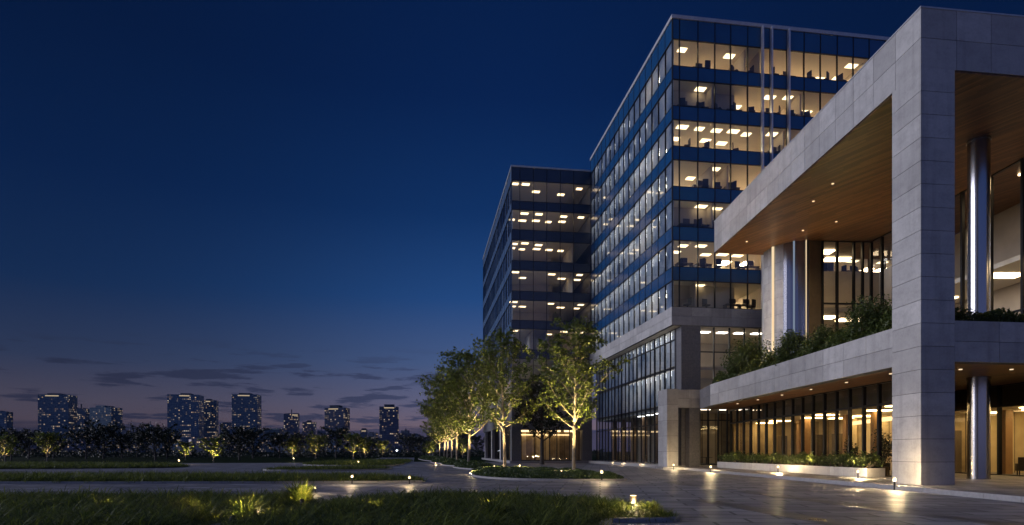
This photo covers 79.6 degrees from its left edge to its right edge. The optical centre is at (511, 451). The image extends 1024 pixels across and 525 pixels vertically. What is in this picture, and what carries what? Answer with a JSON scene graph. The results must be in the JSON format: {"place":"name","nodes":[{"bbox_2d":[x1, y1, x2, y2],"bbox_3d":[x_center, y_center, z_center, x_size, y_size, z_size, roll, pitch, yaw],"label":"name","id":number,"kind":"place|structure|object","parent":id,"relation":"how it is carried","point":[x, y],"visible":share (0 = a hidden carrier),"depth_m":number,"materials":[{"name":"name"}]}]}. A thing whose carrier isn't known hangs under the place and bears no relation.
{"place":"outdoors","nodes":[
{"label":"outdoors","id":0,"kind":"place"},
{"bbox_2d":[38,393,77,450],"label":"city tower","id":1,"kind":"structure","parent":0,"point":[56,411],"depth_m":987.68,"materials":[{"name":"glass"}]},
{"bbox_2d":[68,440,89,452],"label":"city block","id":2,"kind":"structure","parent":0,"point":[78,446],"depth_m":843.86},
{"bbox_2d":[78,404,89,439],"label":"city tower","id":3,"kind":"structure","parent":0,"point":[83,413],"depth_m":1143.57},
{"bbox_2d":[90,405,121,451],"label":"city tower","id":4,"kind":"structure","parent":0,"point":[105,415],"depth_m":1068.13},
{"bbox_2d":[167,393,203,451],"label":"city tower","id":5,"kind":"structure","parent":0,"point":[185,412],"depth_m":986.84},
{"bbox_2d":[191,437,206,452],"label":"city block","id":6,"kind":"structure","parent":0,"point":[196,441],"depth_m":795.29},
{"bbox_2d":[204,399,218,451],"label":"city tower","id":7,"kind":"structure","parent":0,"point":[211,417],"depth_m":1093.41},
{"bbox_2d":[232,393,260,451],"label":"city tower","id":8,"kind":"structure","parent":0,"point":[246,409],"depth_m":988.29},
{"bbox_2d":[249,425,265,452],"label":"city block","id":9,"kind":"structure","parent":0,"point":[264,446],"depth_m":894.45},
{"bbox_2d":[264,430,283,451],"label":"city block","id":10,"kind":"structure","parent":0,"point":[278,432],"depth_m":1090.05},
{"bbox_2d":[284,409,299,450],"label":"city tower","id":11,"kind":"structure","parent":0,"point":[291,423],"depth_m":1192.33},
{"bbox_2d":[302,420,315,451],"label":"city tower","id":12,"kind":"structure","parent":0,"point":[308,426],"depth_m":1341.88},
{"bbox_2d":[0,452,630,462],"bbox_3d":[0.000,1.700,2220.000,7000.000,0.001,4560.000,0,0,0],"label":"ground","id":13,"kind":"structure","parent":0,"point":[232,459],"depth_m":128.78,"materials":[{"name":"concrete"}]},
{"bbox_2d":[0,411,12,450],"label":"city tower","id":14,"kind":"structure","parent":13,"relation":"on","point":[6,419],"depth_m":894.93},
{"bbox_2d":[0,432,22,461],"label":"lit park tree","id":15,"kind":"object","parent":13,"relation":"on","point":[10,447],"visible":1,"depth_m":100.00,"materials":[{"name":"green plant"}]},
{"bbox_2d":[0,426,32,459],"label":"park tree","id":16,"kind":"object","parent":13,"relation":"on","point":[19,434],"visible":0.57,"depth_m":115.52,"materials":[{"name":"green plant"}]},
{"bbox_2d":[8,427,49,458],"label":"park tree","id":17,"kind":"object","parent":13,"relation":"on","point":[32,444],"visible":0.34,"depth_m":139.86,"materials":[{"name":"green plant"}]},
{"bbox_2d":[28,431,66,460],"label":"lit park tree","id":18,"kind":"object","parent":13,"relation":"on","point":[41,436],"visible":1,"depth_m":111.72,"materials":[{"name":"green plant"}]},
{"bbox_2d":[45,431,69,457],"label":"park tree","id":19,"kind":"object","parent":13,"relation":"on","point":[59,440],"visible":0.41,"depth_m":150.34,"materials":[{"name":"green plant"}]},
{"bbox_2d":[61,425,109,458],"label":"park tree","id":20,"kind":"object","parent":13,"relation":"on","point":[87,438],"visible":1,"depth_m":137.54,"materials":[{"name":"green plant"}]},
{"bbox_2d":[75,419,125,458],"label":"park tree","id":21,"kind":"object","parent":13,"relation":"on","point":[111,432],"visible":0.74,"depth_m":144.92,"materials":[{"name":"green plant"}]},
{"bbox_2d":[106,430,140,457],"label":"park tree","id":22,"kind":"object","parent":13,"relation":"on","point":[126,438],"visible":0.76,"depth_m":149.60,"materials":[{"name":"green plant"}]},
{"bbox_2d":[120,429,153,457],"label":"park tree","id":23,"kind":"object","parent":13,"relation":"on","point":[134,449],"visible":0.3,"depth_m":169.67,"materials":[{"name":"green plant"}]},
{"bbox_2d":[128,422,178,459],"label":"park tree","id":24,"kind":"object","parent":13,"relation":"on","point":[166,433],"visible":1,"depth_m":119.25,"materials":[{"name":"green plant"}]},
{"bbox_2d":[152,429,183,457],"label":"park tree","id":25,"kind":"object","parent":13,"relation":"on","point":[176,437],"visible":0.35,"depth_m":149.62,"materials":[{"name":"green plant"}]},
{"bbox_2d":[175,441,196,457],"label":"lit park tree","id":26,"kind":"object","parent":13,"relation":"on","point":[188,445],"visible":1,"depth_m":119.77,"materials":[{"name":"green plant"}]},
{"bbox_2d":[197,435,226,459],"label":"lit park tree","id":27,"kind":"object","parent":13,"relation":"on","point":[213,441],"visible":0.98,"depth_m":94.53,"materials":[{"name":"green plant"}]},
{"bbox_2d":[215,435,237,456],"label":"park tree","id":28,"kind":"object","parent":13,"relation":"on","point":[228,444],"visible":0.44,"depth_m":179.56,"materials":[{"name":"green plant"}]},
{"bbox_2d":[0,447,455,457],"bbox_3d":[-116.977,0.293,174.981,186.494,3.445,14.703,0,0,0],"label":"undergrowth","id":29,"kind":"object","parent":13,"relation":"on","point":[194,453],"visible":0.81,"depth_m":172.56,"materials":[{"name":"green plant"}]},
{"bbox_2d":[218,423,262,459],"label":"park tree","id":30,"kind":"object","parent":13,"relation":"on","point":[237,432],"visible":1,"depth_m":124.50,"materials":[{"name":"green plant"}]},
{"bbox_2d":[236,426,271,457],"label":"park tree","id":31,"kind":"object","parent":13,"relation":"on","point":[252,448],"visible":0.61,"depth_m":149.59,"materials":[{"name":"green plant"}]},
{"bbox_2d":[263,431,295,457],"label":"park tree","id":32,"kind":"object","parent":13,"relation":"on","point":[280,438],"visible":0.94,"depth_m":148.97,"materials":[{"name":"green plant"}]},
{"bbox_2d":[279,437,303,457],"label":"lit park tree","id":33,"kind":"object","parent":13,"relation":"on","point":[292,445],"visible":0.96,"depth_m":149.74,"materials":[{"name":"green plant"}]},
{"bbox_2d":[283,430,313,453],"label":"park tree","id":34,"kind":"object","parent":13,"relation":"on","point":[301,437],"visible":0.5,"depth_m":174.41,"materials":[{"name":"green plant"}]},
{"bbox_2d":[303,431,327,458],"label":"lit park tree","id":35,"kind":"object","parent":13,"relation":"on","point":[312,444],"visible":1,"depth_m":144.87,"materials":[{"name":"green plant"}]},
{"bbox_2d":[318,425,353,457],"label":"park tree","id":36,"kind":"object","parent":13,"relation":"on","point":[332,432],"visible":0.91,"depth_m":164.30,"materials":[{"name":"green plant"}]},
{"bbox_2d":[338,432,366,458],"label":"lit park tree","id":37,"kind":"object","parent":13,"relation":"on","point":[355,441],"visible":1,"depth_m":134.61,"materials":[{"name":"green plant"}]},
{"bbox_2d":[356,435,376,457],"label":"lit park tree","id":38,"kind":"object","parent":13,"relation":"on","point":[368,444],"visible":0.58,"depth_m":164.61,"materials":[{"name":"green plant"}]},
{"bbox_2d":[373,440,392,454],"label":"lit park tree","id":39,"kind":"object","parent":13,"relation":"on","point":[382,444],"visible":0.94,"depth_m":179.56,"materials":[{"name":"green plant"}]},
{"bbox_2d":[395,432,423,454],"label":"park tree","id":40,"kind":"object","parent":13,"relation":"on","point":[408,439],"visible":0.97,"depth_m":199.33,"materials":[{"name":"green plant"}]},
{"bbox_2d":[410,436,429,455],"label":"park tree","id":41,"kind":"object","parent":13,"relation":"on","point":[418,446],"visible":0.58,"depth_m":209.35,"materials":[{"name":"green plant"}]},
{"bbox_2d":[421,439,436,455],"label":"lit park tree","id":42,"kind":"object","parent":13,"relation":"on","point":[431,443],"visible":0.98,"depth_m":164.59,"materials":[{"name":"green plant"}]},
{"bbox_2d":[424,433,445,455],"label":"park tree","id":43,"kind":"object","parent":13,"relation":"on","point":[437,441],"visible":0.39,"depth_m":229.23,"materials":[{"name":"green plant"}]},
{"bbox_2d":[419,406,452,455],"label":"street tree","id":44,"kind":"object","parent":13,"relation":"on","point":[425,423],"visible":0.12,"depth_m":149.19,"materials":[{"name":"green plant"}]},
{"bbox_2d":[447,430,474,453],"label":"park tree","id":45,"kind":"object","parent":13,"relation":"on","point":[462,435],"visible":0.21,"depth_m":209.70,"materials":[{"name":"green plant"}]},
{"bbox_2d":[454,438,473,457],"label":"lit park tree","id":46,"kind":"object","parent":13,"relation":"on","point":[463,442],"visible":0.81,"depth_m":169.81,"materials":[{"name":"green plant"}]},
{"bbox_2d":[466,434,484,452],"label":"park tree","id":47,"kind":"object","parent":13,"relation":"on","point":[475,443],"visible":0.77,"depth_m":218.97,"materials":[{"name":"green plant"}]},
{"bbox_2d":[435,447,607,456],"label":"undergrowth","id":48,"kind":"object","parent":13,"relation":"on","point":[479,453],"visible":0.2,"depth_m":196.51,"materials":[{"name":"green plant"}]},
{"bbox_2d":[325,405,349,451],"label":"city tower","id":49,"kind":"structure","parent":0,"point":[337,416],"depth_m":1040.15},
{"bbox_2d":[379,404,398,449],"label":"city tower","id":50,"kind":"structure","parent":0,"point":[389,421],"depth_m":1040.46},
{"bbox_2d":[382,439,403,452],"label":"city block","id":51,"kind":"structure","parent":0,"point":[395,443],"depth_m":841.73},
{"bbox_2d":[0,458,1023,524],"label":"plaza","id":52,"kind":"structure","parent":0,"point":[678,498],"depth_m":26.63,"materials":[{"name":"stone"}]},
{"bbox_2d":[0,480,424,483],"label":"kerb","id":53,"kind":"structure","parent":52,"relation":"on","point":[158,482],"depth_m":32.25,"materials":[{"name":"concrete"}]},
{"label":"planting soil","id":54,"kind":"structure","parent":53,"relation":"in","visible":0},
{"bbox_2d":[0,468,428,482],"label":"grass","id":55,"kind":"structure","parent":54,"relation":"on","point":[128,476],"depth_m":33.96,"materials":[{"name":"plant"}]},
{"bbox_2d":[263,467,391,470],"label":"kerb","id":56,"kind":"structure","parent":52,"relation":"on","point":[331,470],"depth_m":53.69,"materials":[{"name":"concrete"}]},
{"label":"planting soil","id":57,"kind":"structure","parent":56,"relation":"in","visible":0},
{"bbox_2d":[262,463,392,469],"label":"grass","id":58,"kind":"structure","parent":57,"relation":"on","point":[319,467],"depth_m":55.70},
{"bbox_2d":[303,461,411,465],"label":"kerb","id":59,"kind":"structure","parent":52,"relation":"on","point":[364,465],"depth_m":71.36,"materials":[{"name":"concrete"}]},
{"label":"planting soil","id":60,"kind":"structure","parent":59,"relation":"in","visible":0},
{"bbox_2d":[301,457,412,465],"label":"grass","id":61,"kind":"structure","parent":60,"relation":"on","point":[388,461],"depth_m":77.20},
{"bbox_2d":[292,510,679,524],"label":"kerb","id":62,"kind":"structure","parent":52,"relation":"on","point":[641,520],"depth_m":14.56,"materials":[{"name":"concrete"}]},
{"bbox_2d":[482,165,591,462],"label":"annex block","id":63,"kind":"structure","parent":52,"relation":"on","point":[536,266],"depth_m":91.27,"materials":[{"name":"blue glass"}]},
{"bbox_2d":[508,373,573,463],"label":"dark tree","id":64,"kind":"object","parent":52,"relation":"on","point":[542,420],"visible":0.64,"depth_m":79.37,"materials":[{"name":"green plant"}]},
{"bbox_2d":[469,471,626,480],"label":"kerb","id":65,"kind":"structure","parent":52,"relation":"on","point":[531,479],"depth_m":35.59,"materials":[{"name":"concrete"}]},
{"label":"planting soil","id":66,"kind":"structure","parent":65,"relation":"in","visible":0},
{"bbox_2d":[459,323,548,466],"bbox_3d":[-1.050,-4.489,50.629,7.249,12.438,7.298,0,0,42],"label":"street tree","id":67,"kind":"object","parent":66,"relation":"on","point":[486,392],"visible":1,"depth_m":50.72,"materials":[{"name":"green plant"}]},
{"bbox_2d":[471,465,623,478],"bbox_3d":[1.327,1.400,44.538,8.599,0.600,19.628,0,0,-8],"label":"groundcover","id":68,"kind":"object","parent":66,"relation":"on","point":[520,471],"visible":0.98,"depth_m":37.88,"materials":[{"name":"green plant"}]},
{"bbox_2d":[522,312,635,469],"bbox_3d":[4.319,-3.865,42.145,6.136,11.190,6.670,0,0,-23],"label":"street tree","id":69,"kind":"object","parent":66,"relation":"on","point":[575,340],"visible":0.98,"depth_m":41.84,"materials":[{"name":"green plant"}]},
{"bbox_2d":[589,14,891,467],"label":"office tower","id":70,"kind":"structure","parent":52,"relation":"on","point":[648,168],"depth_m":63.12,"materials":[{"name":"blue glass"}]},
{"bbox_2d":[648,480,1022,524],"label":"plaza band","id":71,"kind":"object","parent":52,"relation":"on","point":[820,520],"visible":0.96,"depth_m":17.57,"materials":[{"name":"stone"}]},
{"bbox_2d":[663,467,1023,502],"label":"kerb","id":72,"kind":"structure","parent":52,"relation":"on","point":[1004,497],"depth_m":27.62,"materials":[{"name":"concrete"}]},
{"bbox_2d":[0,0,1023,451],"label":"sky","id":73,"kind":"structure","parent":0,"point":[293,204],"materials":[{"name":"blue"}]},
{"bbox_2d":[653,466,1023,495],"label":"pavement","id":74,"kind":"structure","parent":0,"point":[1004,484],"depth_m":31.64,"materials":[{"name":"stone"}]},
{"bbox_2d":[658,389,699,466],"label":"entrance portico","id":75,"kind":"structure","parent":74,"relation":"on","point":[671,402],"depth_m":58.91,"materials":[{"name":"stone"}]},
{"bbox_2d":[717,461,884,477],"bbox_3d":[20.269,1.220,46.298,1.114,0.560,22.631,0,0,-3],"label":"stone planter","id":76,"kind":"object","parent":74,"relation":"on","point":[867,472],"visible":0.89,"depth_m":40.99,"materials":[{"name":"stone"}]},
{"bbox_2d":[726,450,744,461],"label":"shrub","id":77,"kind":"object","parent":76,"relation":"on","point":[733,456],"visible":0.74,"depth_m":54.24,"materials":[{"name":"green plant"}]},
{"bbox_2d":[766,452,787,463],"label":"shrub","id":78,"kind":"object","parent":76,"relation":"on","point":[773,458],"visible":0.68,"depth_m":46.70,"materials":[{"name":"green plant"}]},
{"bbox_2d":[790,451,813,464],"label":"shrub","id":79,"kind":"object","parent":76,"relation":"on","point":[797,456],"visible":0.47,"depth_m":43.13,"materials":[{"name":"green plant"}]},
{"bbox_2d":[798,452,822,464],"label":"shrub","id":80,"kind":"object","parent":76,"relation":"on","point":[807,458],"visible":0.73,"depth_m":41.92,"materials":[{"name":"green plant"}]},
{"bbox_2d":[810,454,829,465],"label":"shrub","id":81,"kind":"object","parent":76,"relation":"on","point":[818,458],"visible":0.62,"depth_m":40.75,"materials":[{"name":"green plant"}]},
{"bbox_2d":[821,454,838,465],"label":"shrub","id":82,"kind":"object","parent":76,"relation":"on","point":[825,458],"visible":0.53,"depth_m":39.42,"materials":[{"name":"green plant"}]},
{"bbox_2d":[830,449,860,466],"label":"shrub","id":83,"kind":"object","parent":76,"relation":"on","point":[840,459],"visible":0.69,"depth_m":37.91,"materials":[{"name":"green plant"}]},
{"bbox_2d":[844,455,865,466],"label":"shrub","id":84,"kind":"object","parent":76,"relation":"on","point":[846,462],"visible":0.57,"depth_m":36.86,"materials":[{"name":"green plant"}]},
{"bbox_2d":[853,450,885,467],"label":"shrub","id":85,"kind":"object","parent":76,"relation":"on","point":[869,458],"visible":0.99,"depth_m":35.48,"materials":[{"name":"green plant"}]},
{"bbox_2d":[843,439,859,466],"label":"potted plant","id":86,"kind":"object","parent":74,"relation":"on","point":[855,449],"visible":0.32,"depth_m":41.88,"materials":[{"name":"green plant"}]},
{"bbox_2d":[700,6,1023,484],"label":"canopy wing","id":87,"kind":"structure","parent":74,"relation":"on","point":[903,150],"depth_m":33.37,"materials":[{"name":"stone"}]},
{"bbox_2d":[712,351,775,383],"bbox_3d":[18.642,-6.417,49.456,1.433,1.840,11.423,0,0,-2],"label":"hedge","id":88,"kind":"object","parent":87,"relation":"on","point":[753,365],"visible":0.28,"depth_m":47.25,"materials":[{"name":"green plant"}]},
{"bbox_2d":[719,337,770,378],"bbox_3d":[18.859,-7.368,50.303,4.482,3.798,4.166,0,0,2],"label":"shrub","id":89,"kind":"object","parent":87,"relation":"on","point":[744,355],"visible":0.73,"depth_m":49.62,"materials":[{"name":"green plant"}]},
{"bbox_2d":[772,328,813,365],"bbox_3d":[18.979,-6.838,40.993,2.774,2.660,2.931,0,0,-44],"label":"shrub","id":90,"kind":"object","parent":87,"relation":"on","point":[792,342],"visible":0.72,"depth_m":40.64,"materials":[{"name":"green plant"}]},
{"bbox_2d":[768,327,846,366],"bbox_3d":[18.902,-6.427,39.238,1.362,1.773,9.206,0,0,-2],"label":"hedge","id":91,"kind":"object","parent":87,"relation":"on","point":[833,340],"visible":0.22,"depth_m":36.70,"materials":[{"name":"green plant"}]},
{"bbox_2d":[805,324,838,353],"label":"shrub","id":92,"kind":"object","parent":87,"relation":"on","point":[821,335],"visible":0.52,"depth_m":37.25,"materials":[{"name":"green plant"}]},
{"bbox_2d":[839,306,891,343],"bbox_3d":[19.123,-6.521,31.959,1.364,1.921,5.624,0,0,-2],"label":"hedge","id":93,"kind":"object","parent":87,"relation":"on","point":[884,324],"visible":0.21,"depth_m":31.41,"materials":[{"name":"green plant"}]},
{"bbox_2d":[843,294,891,340],"bbox_3d":[19.513,-6.916,32.974,3.380,2.864,3.141,0,0,-41],"label":"shrub","id":94,"kind":"object","parent":87,"relation":"on","point":[870,316],"visible":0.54,"depth_m":32.54,"materials":[{"name":"green plant"}]},
{"bbox_2d":[955,306,1023,321],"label":"hedge","id":95,"kind":"object","parent":87,"relation":"on","point":[996,315],"visible":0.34,"depth_m":28.50,"materials":[{"name":"green plant"}]},
{"bbox_2d":[870,429,891,474],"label":"potted plant","id":96,"kind":"object","parent":74,"relation":"on","point":[886,450],"visible":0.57,"depth_m":37.64,"materials":[{"name":"green plant"}]},
{"bbox_2d":[1015,457,1023,474],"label":"armchair","id":97,"kind":"object","parent":74,"relation":"on","point":[1019,466],"visible":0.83,"depth_m":37.01,"materials":[{"name":"fabric"}]},
{"label":"planting soil","id":98,"kind":"structure","parent":0,"visible":0},
{"bbox_2d":[216,491,277,523],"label":"grass tuft","id":99,"kind":"object","parent":98,"relation":"on","point":[242,506],"visible":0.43,"depth_m":14.00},
{"bbox_2d":[183,483,681,524],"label":"grass","id":100,"kind":"structure","parent":98,"relation":"on","point":[442,507],"depth_m":14.43,"materials":[{"name":"plant"}]},
{"bbox_2d":[465,491,515,513],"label":"grass tuft","id":101,"kind":"object","parent":98,"relation":"on","point":[499,505],"visible":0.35,"depth_m":14.45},
{"bbox_2d":[586,495,621,515],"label":"grass tuft","id":102,"kind":"object","parent":98,"relation":"on","point":[604,505],"visible":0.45,"depth_m":15.53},
{"bbox_2d":[641,498,663,511],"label":"grass tuft","id":103,"kind":"object","parent":98,"relation":"on","point":[649,503],"visible":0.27,"depth_m":15.62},
{"label":"planting soil","id":104,"kind":"structure","parent":0,"visible":0},
{"bbox_2d":[0,484,320,524],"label":"grass","id":105,"kind":"structure","parent":104,"relation":"on","point":[130,507],"depth_m":15.34,"materials":[{"name":"plant"}]},
{"bbox_2d":[273,476,316,500],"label":"grass tuft","id":106,"kind":"object","parent":104,"relation":"on","point":[294,490],"visible":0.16,"depth_m":19.03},
{"bbox_2d":[275,475,334,500],"bbox_3d":[-6.306,1.165,18.547,1.847,0.950,1.752,0,0,28],"label":"grass tuft","id":107,"kind":"object","parent":104,"relation":"on","point":[303,493],"visible":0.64,"depth_m":18.39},
{"label":"planting soil","id":108,"kind":"structure","parent":0,"visible":0},
{"bbox_2d":[0,459,189,468],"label":"grass","id":109,"kind":"structure","parent":108,"relation":"on","point":[53,464],"depth_m":63.56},
{"label":"planting soil","id":110,"kind":"structure","parent":0,"visible":0},
{"bbox_2d":[428,346,513,461],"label":"street tree","id":111,"kind":"object","parent":110,"relation":"on","point":[451,374],"visible":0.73,"depth_m":65.72,"materials":[{"name":"green plant"}]},
{"bbox_2d":[454,460,492,467],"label":"groundcover","id":112,"kind":"object","parent":110,"relation":"on","point":[466,464],"visible":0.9,"depth_m":59.64,"materials":[{"name":"green plant"}]},
{"label":"planting soil","id":113,"kind":"structure","parent":0,"visible":0},
{"bbox_2d":[416,381,479,457],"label":"street tree","id":114,"kind":"object","parent":113,"relation":"on","point":[441,430],"visible":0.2,"depth_m":95.86,"materials":[{"name":"green plant"}]},
{"label":"planting soil","id":115,"kind":"structure","parent":0,"visible":0},
{"bbox_2d":[418,455,446,460],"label":"groundcover","id":116,"kind":"object","parent":115,"relation":"on","point":[426,457],"visible":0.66,"depth_m":116.53,"materials":[{"name":"green plant"}]},
{"bbox_2d":[416,396,461,456],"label":"street tree","id":117,"kind":"object","parent":115,"relation":"on","point":[429,430],"visible":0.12,"depth_m":126.35,"materials":[{"name":"green plant"}]},
{"bbox_2d":[417,390,480,457],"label":"street tree","id":118,"kind":"object","parent":115,"relation":"on","point":[431,423],"visible":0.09,"depth_m":109.34,"materials":[{"name":"green plant"}]},
{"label":"kerb","id":119,"kind":"structure","parent":0,"visible":0},
{"label":"planting soil","id":120,"kind":"structure","parent":119,"relation":"in","visible":0},
{"bbox_2d":[415,360,495,459],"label":"street tree","id":121,"kind":"object","parent":120,"relation":"on","point":[439,415],"visible":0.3,"depth_m":79.62,"materials":[{"name":"green plant"}]},
{"bbox_2d":[442,459,475,464],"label":"groundcover","id":122,"kind":"object","parent":120,"relation":"on","point":[451,462],"visible":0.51,"depth_m":72.86,"materials":[{"name":"green plant"}]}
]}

